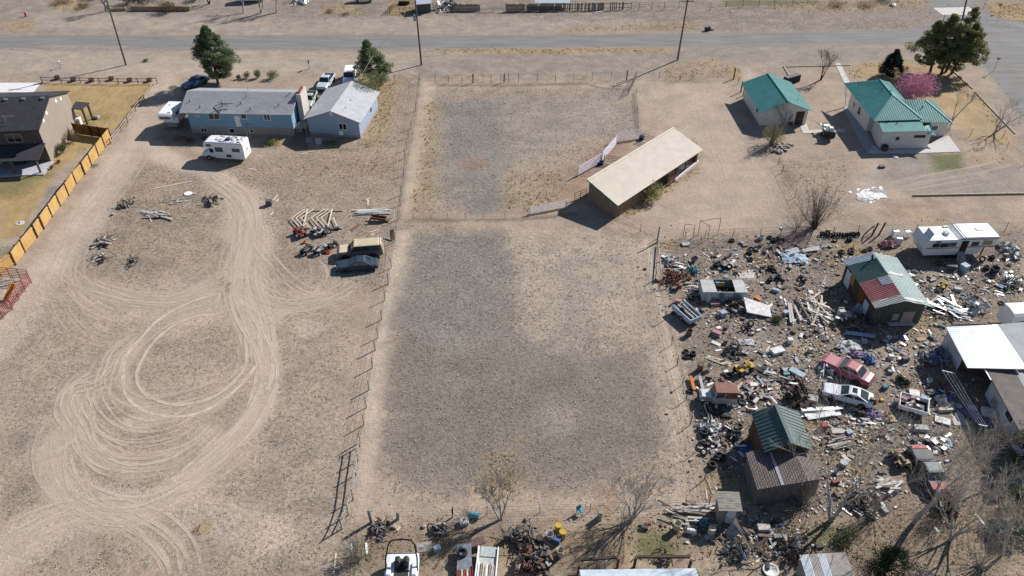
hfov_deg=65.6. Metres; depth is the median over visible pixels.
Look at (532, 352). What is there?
dry weeds
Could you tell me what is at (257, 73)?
shrub
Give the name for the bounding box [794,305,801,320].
plank
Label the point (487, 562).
flatbed trailer
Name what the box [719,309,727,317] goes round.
box
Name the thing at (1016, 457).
juniper tree
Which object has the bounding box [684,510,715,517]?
lumber
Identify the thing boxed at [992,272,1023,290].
scrap heap
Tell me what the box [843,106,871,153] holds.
house walk
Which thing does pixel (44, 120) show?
house
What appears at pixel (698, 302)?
straw tufts
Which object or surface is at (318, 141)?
box
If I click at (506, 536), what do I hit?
drum
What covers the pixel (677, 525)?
drum
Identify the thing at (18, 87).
driveway
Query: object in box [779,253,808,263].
tarp
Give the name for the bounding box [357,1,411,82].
overhead wire
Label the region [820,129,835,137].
utility trailer
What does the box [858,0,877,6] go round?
shrub
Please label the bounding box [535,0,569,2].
sheet roof
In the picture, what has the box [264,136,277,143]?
shrub
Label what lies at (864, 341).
box
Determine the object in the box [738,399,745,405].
tyre
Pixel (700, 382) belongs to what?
plank
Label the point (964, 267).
box
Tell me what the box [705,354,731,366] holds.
tarp
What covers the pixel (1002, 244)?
tarp
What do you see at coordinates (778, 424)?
shed
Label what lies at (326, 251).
tarp
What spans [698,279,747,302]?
camper shell
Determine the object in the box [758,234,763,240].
bucket
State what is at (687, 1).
utility pole
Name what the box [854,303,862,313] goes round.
drum
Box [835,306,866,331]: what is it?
scrap heap
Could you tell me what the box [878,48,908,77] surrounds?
spruce tree
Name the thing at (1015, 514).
bare tree
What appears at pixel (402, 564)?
boat
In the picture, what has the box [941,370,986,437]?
clothes line
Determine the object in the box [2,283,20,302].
slide
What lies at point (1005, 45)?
road
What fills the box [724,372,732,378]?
tyre
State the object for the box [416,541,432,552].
panel sheet
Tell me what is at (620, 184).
barn
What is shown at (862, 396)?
coupe car
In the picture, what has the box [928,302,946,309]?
plank
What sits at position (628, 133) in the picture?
stock gate
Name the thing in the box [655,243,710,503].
wire fence
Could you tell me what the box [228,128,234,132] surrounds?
window
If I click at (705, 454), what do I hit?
tyre
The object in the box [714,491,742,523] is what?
outhouse
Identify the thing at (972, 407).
box
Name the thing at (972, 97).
bare tree
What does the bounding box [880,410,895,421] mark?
tarp
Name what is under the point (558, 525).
drum
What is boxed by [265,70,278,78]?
shrub
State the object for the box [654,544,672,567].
scrap heap
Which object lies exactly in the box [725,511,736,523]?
door
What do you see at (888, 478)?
plank
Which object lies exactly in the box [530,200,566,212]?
stock gate
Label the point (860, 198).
tarp
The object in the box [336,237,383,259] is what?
wagon car
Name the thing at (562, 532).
drum
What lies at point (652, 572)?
greenhouse
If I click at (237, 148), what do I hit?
motorhome
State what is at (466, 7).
slat fence
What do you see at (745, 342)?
tarp
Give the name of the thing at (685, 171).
white beam
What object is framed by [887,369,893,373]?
box
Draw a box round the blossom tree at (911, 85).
[894,69,940,99]
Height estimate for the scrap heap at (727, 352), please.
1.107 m
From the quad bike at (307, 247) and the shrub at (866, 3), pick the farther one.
the shrub at (866, 3)
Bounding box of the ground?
[0,0,1023,575]
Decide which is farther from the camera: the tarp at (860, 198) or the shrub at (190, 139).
the shrub at (190, 139)
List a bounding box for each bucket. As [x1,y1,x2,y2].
[699,518,707,526]
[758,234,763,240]
[839,459,847,467]
[926,378,932,384]
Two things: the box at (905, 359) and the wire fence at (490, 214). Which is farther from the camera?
the wire fence at (490, 214)
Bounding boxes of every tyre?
[683,353,689,358]
[699,440,706,444]
[700,429,707,435]
[700,448,707,455]
[708,461,716,467]
[711,412,717,418]
[715,452,722,457]
[719,411,726,418]
[719,453,726,459]
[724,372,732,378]
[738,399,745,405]
[746,395,753,401]
[997,301,1004,305]
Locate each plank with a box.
[152,181,190,188]
[333,553,336,573]
[357,209,390,210]
[580,555,616,561]
[636,555,689,558]
[689,376,695,390]
[698,376,710,420]
[703,403,713,423]
[751,541,758,551]
[755,546,769,558]
[757,537,767,546]
[759,533,773,536]
[787,303,791,322]
[790,303,794,322]
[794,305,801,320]
[795,296,811,322]
[832,440,848,448]
[845,330,874,337]
[874,481,898,491]
[875,480,895,488]
[876,476,891,485]
[887,321,914,325]
[888,480,902,493]
[924,309,946,319]
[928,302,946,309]
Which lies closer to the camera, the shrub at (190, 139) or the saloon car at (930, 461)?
the saloon car at (930, 461)
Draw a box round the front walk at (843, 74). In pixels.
[835,63,848,82]
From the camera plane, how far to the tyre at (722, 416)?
74.96 m
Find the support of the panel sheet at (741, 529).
on the scrap heap at (741, 548)
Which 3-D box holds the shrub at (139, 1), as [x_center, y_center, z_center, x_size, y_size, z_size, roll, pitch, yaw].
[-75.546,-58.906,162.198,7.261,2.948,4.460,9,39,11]
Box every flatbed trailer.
[454,536,485,575]
[475,545,498,575]
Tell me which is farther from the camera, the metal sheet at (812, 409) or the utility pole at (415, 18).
the utility pole at (415, 18)
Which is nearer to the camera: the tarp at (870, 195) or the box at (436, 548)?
the box at (436, 548)
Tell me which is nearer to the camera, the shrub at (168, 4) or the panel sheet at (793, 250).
the panel sheet at (793, 250)
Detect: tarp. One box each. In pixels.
[323,249,330,253]
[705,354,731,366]
[737,339,753,344]
[737,442,752,456]
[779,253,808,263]
[834,339,862,353]
[849,351,862,357]
[856,196,870,200]
[857,191,886,199]
[863,353,876,364]
[863,408,881,417]
[869,189,885,193]
[880,240,896,248]
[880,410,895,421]
[932,394,955,410]
[956,402,993,429]
[996,241,1016,252]
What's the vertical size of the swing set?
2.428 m
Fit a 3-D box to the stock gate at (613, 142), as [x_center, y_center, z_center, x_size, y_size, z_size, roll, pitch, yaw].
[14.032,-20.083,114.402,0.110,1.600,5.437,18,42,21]
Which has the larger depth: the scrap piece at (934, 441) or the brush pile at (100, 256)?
the brush pile at (100, 256)
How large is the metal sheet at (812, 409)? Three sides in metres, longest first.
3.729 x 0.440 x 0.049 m
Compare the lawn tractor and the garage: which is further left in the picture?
the garage
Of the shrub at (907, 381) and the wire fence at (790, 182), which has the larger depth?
the wire fence at (790, 182)
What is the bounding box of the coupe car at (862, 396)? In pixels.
[821,382,873,408]
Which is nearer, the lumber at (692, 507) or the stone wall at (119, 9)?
the lumber at (692, 507)
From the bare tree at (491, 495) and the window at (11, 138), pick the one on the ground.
the bare tree at (491, 495)
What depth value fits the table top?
106.10 m
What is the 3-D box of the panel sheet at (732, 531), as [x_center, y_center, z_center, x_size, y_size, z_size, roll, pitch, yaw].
[17.840,19.834,64.612,1.001,0.889,0.980,-17,42,-20]
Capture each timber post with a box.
[616,557,619,568]
[633,556,636,567]
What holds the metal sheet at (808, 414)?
on the ground
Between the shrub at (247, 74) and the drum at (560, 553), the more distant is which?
the shrub at (247, 74)
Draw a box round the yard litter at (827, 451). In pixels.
[637,218,1023,573]
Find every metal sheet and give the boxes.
[800,405,842,413]
[801,406,838,410]
[804,410,840,416]
[807,411,836,419]
[807,412,840,418]
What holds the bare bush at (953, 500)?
on the ground
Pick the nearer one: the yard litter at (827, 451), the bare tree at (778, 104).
the yard litter at (827, 451)
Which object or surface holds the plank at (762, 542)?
on the plank
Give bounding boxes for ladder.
[246,124,250,136]
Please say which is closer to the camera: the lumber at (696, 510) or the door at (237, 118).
the lumber at (696, 510)
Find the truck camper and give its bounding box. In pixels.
[158,101,187,128]
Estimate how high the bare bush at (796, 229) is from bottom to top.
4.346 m
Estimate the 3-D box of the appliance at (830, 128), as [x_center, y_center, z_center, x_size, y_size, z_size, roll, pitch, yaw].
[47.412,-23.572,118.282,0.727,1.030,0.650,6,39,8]
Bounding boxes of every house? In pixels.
[0,91,93,176]
[179,86,309,135]
[844,79,951,148]
[941,324,1022,377]
[984,369,1023,465]
[992,321,1023,368]
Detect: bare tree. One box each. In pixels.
[253,0,262,12]
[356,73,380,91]
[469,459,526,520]
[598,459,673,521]
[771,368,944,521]
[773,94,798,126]
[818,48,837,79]
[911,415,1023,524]
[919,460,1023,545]
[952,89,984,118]
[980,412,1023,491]
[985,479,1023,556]
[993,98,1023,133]
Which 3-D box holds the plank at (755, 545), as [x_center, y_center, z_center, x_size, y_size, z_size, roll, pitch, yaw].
[19.583,20.811,64.076,0.238,0.036,1.017,19,49,33]
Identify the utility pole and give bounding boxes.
[104,0,126,64]
[413,0,421,64]
[677,0,693,59]
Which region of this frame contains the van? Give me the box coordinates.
[342,65,356,83]
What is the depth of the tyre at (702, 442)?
72.14 m
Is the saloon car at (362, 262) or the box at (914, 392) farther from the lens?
the saloon car at (362, 262)
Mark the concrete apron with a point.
(947, 11)
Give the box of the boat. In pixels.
[384,538,418,575]
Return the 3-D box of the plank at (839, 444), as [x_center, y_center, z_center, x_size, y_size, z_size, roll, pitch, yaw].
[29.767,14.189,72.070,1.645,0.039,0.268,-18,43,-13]
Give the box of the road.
[0,0,1023,121]
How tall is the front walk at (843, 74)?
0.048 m
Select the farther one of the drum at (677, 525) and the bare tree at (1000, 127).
the bare tree at (1000, 127)
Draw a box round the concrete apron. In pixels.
[934,7,970,14]
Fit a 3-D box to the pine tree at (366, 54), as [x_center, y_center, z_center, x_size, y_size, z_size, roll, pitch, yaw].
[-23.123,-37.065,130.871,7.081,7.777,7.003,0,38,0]
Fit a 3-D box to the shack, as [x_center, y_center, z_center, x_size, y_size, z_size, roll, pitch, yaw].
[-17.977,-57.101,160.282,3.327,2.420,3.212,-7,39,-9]
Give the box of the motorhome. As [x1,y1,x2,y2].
[202,135,250,161]
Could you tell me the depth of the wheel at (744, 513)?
66.56 m
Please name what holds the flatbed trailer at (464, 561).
on the ground
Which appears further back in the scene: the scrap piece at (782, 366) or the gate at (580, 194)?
the gate at (580, 194)
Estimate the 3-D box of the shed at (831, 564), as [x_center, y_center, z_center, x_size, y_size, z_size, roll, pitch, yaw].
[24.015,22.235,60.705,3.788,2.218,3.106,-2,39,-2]
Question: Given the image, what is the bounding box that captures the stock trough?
[398,1,409,4]
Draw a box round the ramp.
[956,251,965,265]
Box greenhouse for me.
[579,568,697,575]
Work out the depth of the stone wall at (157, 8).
160.66 m
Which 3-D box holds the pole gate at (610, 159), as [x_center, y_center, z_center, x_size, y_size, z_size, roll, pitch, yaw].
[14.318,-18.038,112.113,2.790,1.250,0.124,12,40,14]
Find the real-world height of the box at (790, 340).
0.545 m
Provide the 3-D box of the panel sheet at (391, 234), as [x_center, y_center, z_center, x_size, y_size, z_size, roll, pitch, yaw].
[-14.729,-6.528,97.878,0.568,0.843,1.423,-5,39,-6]
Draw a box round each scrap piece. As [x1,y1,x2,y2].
[755,372,767,378]
[761,393,770,398]
[779,364,791,367]
[930,437,939,444]
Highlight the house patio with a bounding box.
[869,136,960,152]
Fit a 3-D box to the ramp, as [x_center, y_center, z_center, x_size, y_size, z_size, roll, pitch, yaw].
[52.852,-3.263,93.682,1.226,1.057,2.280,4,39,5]
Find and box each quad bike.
[300,243,313,254]
[310,225,323,236]
[313,243,328,254]
[321,226,332,235]
[326,240,338,249]
[888,448,910,468]
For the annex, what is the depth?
67.09 m
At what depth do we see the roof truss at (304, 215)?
101.32 m
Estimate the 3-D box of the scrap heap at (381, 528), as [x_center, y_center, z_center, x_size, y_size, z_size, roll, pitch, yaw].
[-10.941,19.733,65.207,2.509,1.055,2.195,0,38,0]
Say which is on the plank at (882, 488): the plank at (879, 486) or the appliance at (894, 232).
the plank at (879, 486)
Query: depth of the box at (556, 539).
64.17 m
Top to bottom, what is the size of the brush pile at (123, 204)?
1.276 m
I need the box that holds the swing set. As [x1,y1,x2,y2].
[683,218,720,239]
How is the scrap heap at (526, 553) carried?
on the ground
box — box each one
[15,221,24,224]
[76,116,82,123]
[265,199,272,205]
[306,137,313,142]
[315,138,321,144]
[433,544,440,552]
[459,517,468,526]
[553,535,560,544]
[597,509,602,520]
[675,298,680,303]
[681,242,689,246]
[710,301,719,305]
[711,340,720,346]
[712,329,721,336]
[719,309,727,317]
[749,382,757,387]
[756,524,770,532]
[769,346,785,355]
[772,287,779,292]
[773,533,785,539]
[782,309,789,315]
[783,73,800,83]
[786,337,793,343]
[788,367,805,377]
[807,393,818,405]
[820,422,828,429]
[830,428,844,434]
[845,429,853,435]
[861,338,867,343]
[881,384,888,389]
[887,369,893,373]
[888,354,894,359]
[890,487,900,492]
[897,335,906,340]
[900,355,909,362]
[908,388,919,396]
[913,424,928,432]
[915,337,925,341]
[919,390,926,396]
[925,389,935,397]
[935,404,953,411]
[935,415,949,425]
[944,262,957,270]
[958,262,970,273]
[967,404,977,410]
[980,406,998,418]
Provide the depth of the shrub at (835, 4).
162.73 m
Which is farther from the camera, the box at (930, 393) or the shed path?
the shed path
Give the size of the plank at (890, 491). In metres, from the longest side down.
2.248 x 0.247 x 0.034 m
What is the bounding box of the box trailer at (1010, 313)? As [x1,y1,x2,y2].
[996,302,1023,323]
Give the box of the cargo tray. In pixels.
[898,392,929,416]
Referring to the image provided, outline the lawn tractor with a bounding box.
[732,359,754,376]
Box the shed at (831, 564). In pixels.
[796,552,853,575]
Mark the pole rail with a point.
(659, 259)
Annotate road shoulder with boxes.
[39,31,837,50]
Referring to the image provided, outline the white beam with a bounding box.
[675,160,698,180]
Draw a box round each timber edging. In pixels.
[786,65,849,66]
[913,192,1023,195]
[954,71,972,88]
[975,91,1015,133]
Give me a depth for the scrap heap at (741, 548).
63.47 m
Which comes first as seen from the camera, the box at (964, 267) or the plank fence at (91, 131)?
the box at (964, 267)
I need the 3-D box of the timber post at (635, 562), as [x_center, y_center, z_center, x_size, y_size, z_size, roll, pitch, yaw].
[9.645,21.494,62.333,0.238,1.355,0.240,0,38,0]
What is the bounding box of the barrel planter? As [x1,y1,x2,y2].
[881,144,888,151]
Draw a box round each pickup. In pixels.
[307,90,317,108]
[316,73,335,90]
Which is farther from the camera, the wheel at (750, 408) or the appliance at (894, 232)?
the appliance at (894, 232)
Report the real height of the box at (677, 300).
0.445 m
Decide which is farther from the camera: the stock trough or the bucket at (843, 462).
the stock trough
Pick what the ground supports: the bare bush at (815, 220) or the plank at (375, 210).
the bare bush at (815, 220)
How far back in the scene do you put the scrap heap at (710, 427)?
73.72 m
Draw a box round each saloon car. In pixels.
[180,74,209,89]
[336,255,378,273]
[819,353,874,386]
[907,445,950,494]
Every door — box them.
[234,116,241,126]
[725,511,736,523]
[794,111,804,124]
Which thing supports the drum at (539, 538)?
on the ground
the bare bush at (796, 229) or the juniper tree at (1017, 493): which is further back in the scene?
the bare bush at (796, 229)
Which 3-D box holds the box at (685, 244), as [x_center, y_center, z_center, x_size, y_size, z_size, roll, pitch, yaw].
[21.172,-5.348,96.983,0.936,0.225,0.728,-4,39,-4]
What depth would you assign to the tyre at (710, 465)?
70.20 m
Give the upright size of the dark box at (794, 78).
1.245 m
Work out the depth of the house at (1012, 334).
79.30 m
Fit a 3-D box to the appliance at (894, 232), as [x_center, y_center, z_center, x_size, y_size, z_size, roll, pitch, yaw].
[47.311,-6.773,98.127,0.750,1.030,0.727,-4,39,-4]
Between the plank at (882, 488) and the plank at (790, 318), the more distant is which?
the plank at (790, 318)
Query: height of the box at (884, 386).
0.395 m
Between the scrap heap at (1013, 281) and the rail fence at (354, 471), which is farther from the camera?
the scrap heap at (1013, 281)
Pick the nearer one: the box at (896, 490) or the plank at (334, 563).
the plank at (334, 563)
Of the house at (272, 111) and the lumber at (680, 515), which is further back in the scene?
the house at (272, 111)
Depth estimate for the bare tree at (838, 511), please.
59.92 m
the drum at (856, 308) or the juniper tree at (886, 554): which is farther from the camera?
the drum at (856, 308)
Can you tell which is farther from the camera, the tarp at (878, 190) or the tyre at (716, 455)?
the tarp at (878, 190)
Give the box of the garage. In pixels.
[303,81,379,137]
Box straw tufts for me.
[0,0,1023,567]
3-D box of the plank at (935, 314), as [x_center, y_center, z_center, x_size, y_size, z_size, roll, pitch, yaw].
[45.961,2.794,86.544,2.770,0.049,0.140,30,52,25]
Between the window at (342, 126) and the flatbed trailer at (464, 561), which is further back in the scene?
the window at (342, 126)
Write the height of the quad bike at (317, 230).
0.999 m
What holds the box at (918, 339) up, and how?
on the ground
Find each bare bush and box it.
[334,526,383,575]
[443,500,481,532]
[593,490,648,550]
[781,210,810,231]
[787,468,847,525]
[791,173,851,228]
[848,481,902,541]
[907,467,991,523]
[959,511,1023,575]
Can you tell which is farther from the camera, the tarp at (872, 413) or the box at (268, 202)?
the box at (268, 202)
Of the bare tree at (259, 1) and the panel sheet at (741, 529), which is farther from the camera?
the bare tree at (259, 1)
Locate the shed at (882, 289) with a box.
[841,252,929,324]
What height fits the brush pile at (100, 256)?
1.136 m
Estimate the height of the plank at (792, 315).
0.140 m
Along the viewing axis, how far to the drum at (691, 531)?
64.86 m
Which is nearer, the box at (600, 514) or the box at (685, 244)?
the box at (600, 514)
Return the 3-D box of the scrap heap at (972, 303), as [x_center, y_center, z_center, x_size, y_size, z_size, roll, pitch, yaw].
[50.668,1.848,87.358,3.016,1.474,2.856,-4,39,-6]
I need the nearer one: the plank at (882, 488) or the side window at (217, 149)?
the plank at (882, 488)
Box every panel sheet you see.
[350,224,360,230]
[390,229,393,240]
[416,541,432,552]
[725,522,740,539]
[733,517,750,542]
[738,269,754,278]
[743,297,771,317]
[785,247,799,253]
[802,246,819,251]
[952,410,966,425]
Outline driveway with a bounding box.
[0,83,40,91]
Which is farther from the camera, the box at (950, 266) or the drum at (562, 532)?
the box at (950, 266)
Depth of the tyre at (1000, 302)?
82.93 m
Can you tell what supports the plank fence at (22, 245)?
on the ground
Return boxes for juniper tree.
[852,540,921,575]
[994,420,1023,466]
[996,482,1023,534]
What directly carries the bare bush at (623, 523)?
on the ground
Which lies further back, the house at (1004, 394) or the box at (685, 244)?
the box at (685, 244)
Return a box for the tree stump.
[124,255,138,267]
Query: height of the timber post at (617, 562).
1.355 m
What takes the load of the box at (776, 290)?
on the ground
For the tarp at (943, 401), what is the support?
on the ground
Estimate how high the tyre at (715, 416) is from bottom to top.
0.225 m
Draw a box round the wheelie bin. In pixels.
[704,26,712,30]
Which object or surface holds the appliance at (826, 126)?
on the utility trailer at (828, 134)
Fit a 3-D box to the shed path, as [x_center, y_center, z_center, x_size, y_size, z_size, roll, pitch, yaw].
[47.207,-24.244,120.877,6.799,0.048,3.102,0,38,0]
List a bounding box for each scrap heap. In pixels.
[288,0,311,5]
[367,516,393,540]
[428,517,453,541]
[434,0,460,12]
[500,516,540,551]
[511,538,549,575]
[514,540,558,575]
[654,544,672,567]
[655,265,691,287]
[661,253,679,264]
[685,262,699,276]
[697,412,723,434]
[720,534,753,564]
[722,336,747,360]
[725,297,746,315]
[728,425,745,442]
[777,527,817,565]
[779,378,821,408]
[811,359,836,378]
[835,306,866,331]
[845,483,878,511]
[886,0,904,5]
[918,343,950,369]
[924,483,964,520]
[960,292,992,315]
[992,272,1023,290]
[995,245,1023,259]
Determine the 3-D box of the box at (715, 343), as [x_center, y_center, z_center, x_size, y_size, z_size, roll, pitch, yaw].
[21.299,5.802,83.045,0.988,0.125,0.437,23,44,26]
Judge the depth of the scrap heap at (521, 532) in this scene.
64.50 m
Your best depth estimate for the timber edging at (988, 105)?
125.51 m
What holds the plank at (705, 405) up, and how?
on the plank at (700, 382)
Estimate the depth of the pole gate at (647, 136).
117.07 m
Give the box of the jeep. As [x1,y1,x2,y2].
[699,382,738,406]
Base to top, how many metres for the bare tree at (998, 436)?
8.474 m
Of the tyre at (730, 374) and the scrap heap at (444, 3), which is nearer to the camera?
the tyre at (730, 374)
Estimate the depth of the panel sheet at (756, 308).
86.77 m
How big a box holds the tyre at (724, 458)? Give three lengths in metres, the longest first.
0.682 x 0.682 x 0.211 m
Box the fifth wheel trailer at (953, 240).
[912,223,999,257]
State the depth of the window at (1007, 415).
73.09 m
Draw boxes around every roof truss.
[300,208,313,227]
[311,208,324,226]
[316,209,328,227]
[320,209,332,226]
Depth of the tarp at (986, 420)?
74.92 m
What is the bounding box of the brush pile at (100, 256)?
[89,250,115,261]
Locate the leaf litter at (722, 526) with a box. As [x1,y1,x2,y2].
[332,432,1018,573]
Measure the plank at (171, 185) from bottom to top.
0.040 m
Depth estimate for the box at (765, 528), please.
65.14 m
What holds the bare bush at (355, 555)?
on the ground
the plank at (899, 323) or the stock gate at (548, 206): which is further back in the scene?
the stock gate at (548, 206)
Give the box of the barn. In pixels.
[584,127,702,217]
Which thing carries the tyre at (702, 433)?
on the tyre
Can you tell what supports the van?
on the ground
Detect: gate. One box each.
[0,267,28,279]
[0,298,12,318]
[7,271,31,307]
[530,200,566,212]
[574,189,586,199]
[578,153,601,174]
[602,136,616,159]
[604,154,621,161]
[614,128,641,140]
[628,71,636,93]
[642,133,654,140]
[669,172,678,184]
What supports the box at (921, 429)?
on the ground
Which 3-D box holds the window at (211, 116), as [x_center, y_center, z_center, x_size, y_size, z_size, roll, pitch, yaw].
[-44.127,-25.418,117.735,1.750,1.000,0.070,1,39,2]
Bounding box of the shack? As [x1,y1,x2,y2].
[414,0,431,12]
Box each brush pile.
[89,250,115,261]
[110,196,138,211]
[201,194,223,206]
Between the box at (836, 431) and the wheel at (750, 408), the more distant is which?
the wheel at (750, 408)
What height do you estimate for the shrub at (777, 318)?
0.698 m
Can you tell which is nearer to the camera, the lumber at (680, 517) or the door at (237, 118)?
the lumber at (680, 517)
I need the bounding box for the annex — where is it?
[743,448,822,504]
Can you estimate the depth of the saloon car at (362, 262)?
92.48 m
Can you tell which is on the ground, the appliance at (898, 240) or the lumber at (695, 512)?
the appliance at (898, 240)
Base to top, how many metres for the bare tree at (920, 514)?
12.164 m
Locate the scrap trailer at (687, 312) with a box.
[671,300,701,323]
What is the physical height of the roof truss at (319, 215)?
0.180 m
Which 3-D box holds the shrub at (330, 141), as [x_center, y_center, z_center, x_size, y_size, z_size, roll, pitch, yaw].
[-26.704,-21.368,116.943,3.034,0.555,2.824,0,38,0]
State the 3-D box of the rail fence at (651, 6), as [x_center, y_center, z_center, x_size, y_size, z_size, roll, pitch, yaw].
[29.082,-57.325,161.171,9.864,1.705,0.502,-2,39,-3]
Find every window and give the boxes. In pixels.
[5,134,22,142]
[208,114,220,119]
[214,147,222,151]
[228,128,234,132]
[263,115,270,120]
[338,123,346,129]
[914,135,925,137]
[1004,409,1012,425]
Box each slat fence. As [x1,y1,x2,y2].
[449,4,479,10]
[506,2,630,10]
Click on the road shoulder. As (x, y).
(65, 47)
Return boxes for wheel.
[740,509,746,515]
[745,406,756,409]
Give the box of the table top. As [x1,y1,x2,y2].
[184,191,195,195]
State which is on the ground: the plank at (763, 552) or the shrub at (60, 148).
the shrub at (60, 148)
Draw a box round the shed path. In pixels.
[799,124,844,132]
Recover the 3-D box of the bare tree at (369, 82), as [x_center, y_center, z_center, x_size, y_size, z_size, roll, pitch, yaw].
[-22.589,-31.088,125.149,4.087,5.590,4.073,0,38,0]
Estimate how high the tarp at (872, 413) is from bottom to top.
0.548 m
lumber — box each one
[658,517,697,527]
[665,510,702,524]
[672,505,711,508]
[672,514,687,519]
[673,507,708,512]
[677,513,713,515]
[682,509,705,515]
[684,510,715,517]
[688,516,708,519]
[692,506,713,508]
[813,309,829,323]
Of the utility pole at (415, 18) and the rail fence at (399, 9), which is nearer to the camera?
the utility pole at (415, 18)
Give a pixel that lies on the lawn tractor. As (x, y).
(746, 364)
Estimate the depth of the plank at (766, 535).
64.68 m
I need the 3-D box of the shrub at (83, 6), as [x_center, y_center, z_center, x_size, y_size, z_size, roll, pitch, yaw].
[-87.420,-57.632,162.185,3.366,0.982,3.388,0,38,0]
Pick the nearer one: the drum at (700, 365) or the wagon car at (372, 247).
the drum at (700, 365)
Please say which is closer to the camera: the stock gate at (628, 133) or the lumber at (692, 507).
the lumber at (692, 507)
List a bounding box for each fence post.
[367,508,372,523]
[396,510,399,519]
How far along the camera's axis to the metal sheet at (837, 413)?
74.93 m
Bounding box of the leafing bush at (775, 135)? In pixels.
[755,114,793,148]
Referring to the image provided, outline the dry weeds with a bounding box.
[0,0,1023,575]
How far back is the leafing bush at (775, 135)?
115.36 m
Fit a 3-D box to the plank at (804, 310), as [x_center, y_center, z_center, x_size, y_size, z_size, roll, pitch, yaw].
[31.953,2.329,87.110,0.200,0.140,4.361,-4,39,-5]
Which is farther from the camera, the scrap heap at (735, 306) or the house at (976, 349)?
the scrap heap at (735, 306)
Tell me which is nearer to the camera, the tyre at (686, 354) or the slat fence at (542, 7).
the tyre at (686, 354)
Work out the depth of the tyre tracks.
76.45 m
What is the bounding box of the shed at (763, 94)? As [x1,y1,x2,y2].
[741,73,813,125]
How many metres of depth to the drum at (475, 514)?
66.02 m
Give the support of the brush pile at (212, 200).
on the ground
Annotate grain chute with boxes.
[369,214,389,220]
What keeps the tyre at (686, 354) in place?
on the ground
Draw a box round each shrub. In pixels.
[51,0,71,3]
[55,142,66,152]
[63,129,79,141]
[75,1,89,7]
[129,0,154,5]
[156,0,175,11]
[170,133,187,139]
[185,136,196,141]
[242,71,250,77]
[253,69,260,77]
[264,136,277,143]
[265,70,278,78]
[322,138,340,146]
[639,180,663,200]
[771,315,783,321]
[830,0,845,7]
[833,525,859,548]
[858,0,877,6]
[895,374,905,385]
[903,379,910,385]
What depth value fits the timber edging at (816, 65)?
139.21 m
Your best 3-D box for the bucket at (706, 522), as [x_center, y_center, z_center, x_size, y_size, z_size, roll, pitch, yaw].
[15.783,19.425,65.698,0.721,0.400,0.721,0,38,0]
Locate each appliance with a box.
[822,123,829,130]
[827,126,833,131]
[837,307,845,316]
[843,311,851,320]
[890,228,899,237]
[894,235,902,244]
[902,228,911,237]
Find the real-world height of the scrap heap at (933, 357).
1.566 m
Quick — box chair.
[576,504,582,516]
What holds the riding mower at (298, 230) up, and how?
on the ground
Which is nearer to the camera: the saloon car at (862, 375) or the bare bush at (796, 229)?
the saloon car at (862, 375)
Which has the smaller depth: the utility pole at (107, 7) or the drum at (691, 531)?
the drum at (691, 531)
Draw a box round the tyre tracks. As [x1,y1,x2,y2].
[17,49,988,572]
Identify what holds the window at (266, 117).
in the house at (272, 111)
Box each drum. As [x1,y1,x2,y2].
[468,512,479,518]
[504,531,509,541]
[536,534,542,545]
[546,530,553,541]
[555,521,561,533]
[557,546,564,558]
[559,528,566,539]
[673,519,681,531]
[686,328,692,336]
[687,528,696,534]
[697,362,703,371]
[707,524,715,535]
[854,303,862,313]
[946,395,952,400]
[989,265,1000,273]
[990,519,1015,531]
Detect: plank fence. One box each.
[0,128,111,273]
[71,123,106,136]
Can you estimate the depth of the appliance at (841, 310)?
85.91 m
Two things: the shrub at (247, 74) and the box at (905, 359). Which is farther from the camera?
the shrub at (247, 74)
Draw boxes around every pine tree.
[190,25,240,82]
[352,39,394,86]
[905,6,989,73]
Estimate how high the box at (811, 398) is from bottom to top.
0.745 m
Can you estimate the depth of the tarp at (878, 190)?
106.59 m
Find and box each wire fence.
[358,76,418,442]
[394,71,611,83]
[399,208,561,218]
[400,498,708,517]
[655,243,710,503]
[659,70,738,82]
[664,221,1022,236]
[778,158,806,214]
[945,129,1022,159]
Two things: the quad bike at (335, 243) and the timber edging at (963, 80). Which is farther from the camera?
the timber edging at (963, 80)
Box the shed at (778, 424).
[748,404,812,452]
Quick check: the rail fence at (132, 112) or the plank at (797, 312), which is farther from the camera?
the rail fence at (132, 112)
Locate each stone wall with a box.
[110,7,126,10]
[132,6,190,10]
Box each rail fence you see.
[40,76,157,83]
[108,79,156,143]
[339,435,360,529]
[389,0,405,11]
[390,7,414,13]
[631,0,679,9]
[710,0,807,7]
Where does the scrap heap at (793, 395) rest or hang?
on the ground
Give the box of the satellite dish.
[763,563,778,575]
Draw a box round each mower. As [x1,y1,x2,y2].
[292,226,306,238]
[936,280,947,290]
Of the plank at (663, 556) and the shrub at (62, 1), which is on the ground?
the shrub at (62, 1)
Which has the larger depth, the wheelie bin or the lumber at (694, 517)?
the wheelie bin
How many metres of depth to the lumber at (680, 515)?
66.25 m
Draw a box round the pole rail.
[658,244,661,273]
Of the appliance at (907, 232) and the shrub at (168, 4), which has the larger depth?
the shrub at (168, 4)
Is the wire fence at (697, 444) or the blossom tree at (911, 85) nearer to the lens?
the wire fence at (697, 444)
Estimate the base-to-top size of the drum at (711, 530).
0.950 m

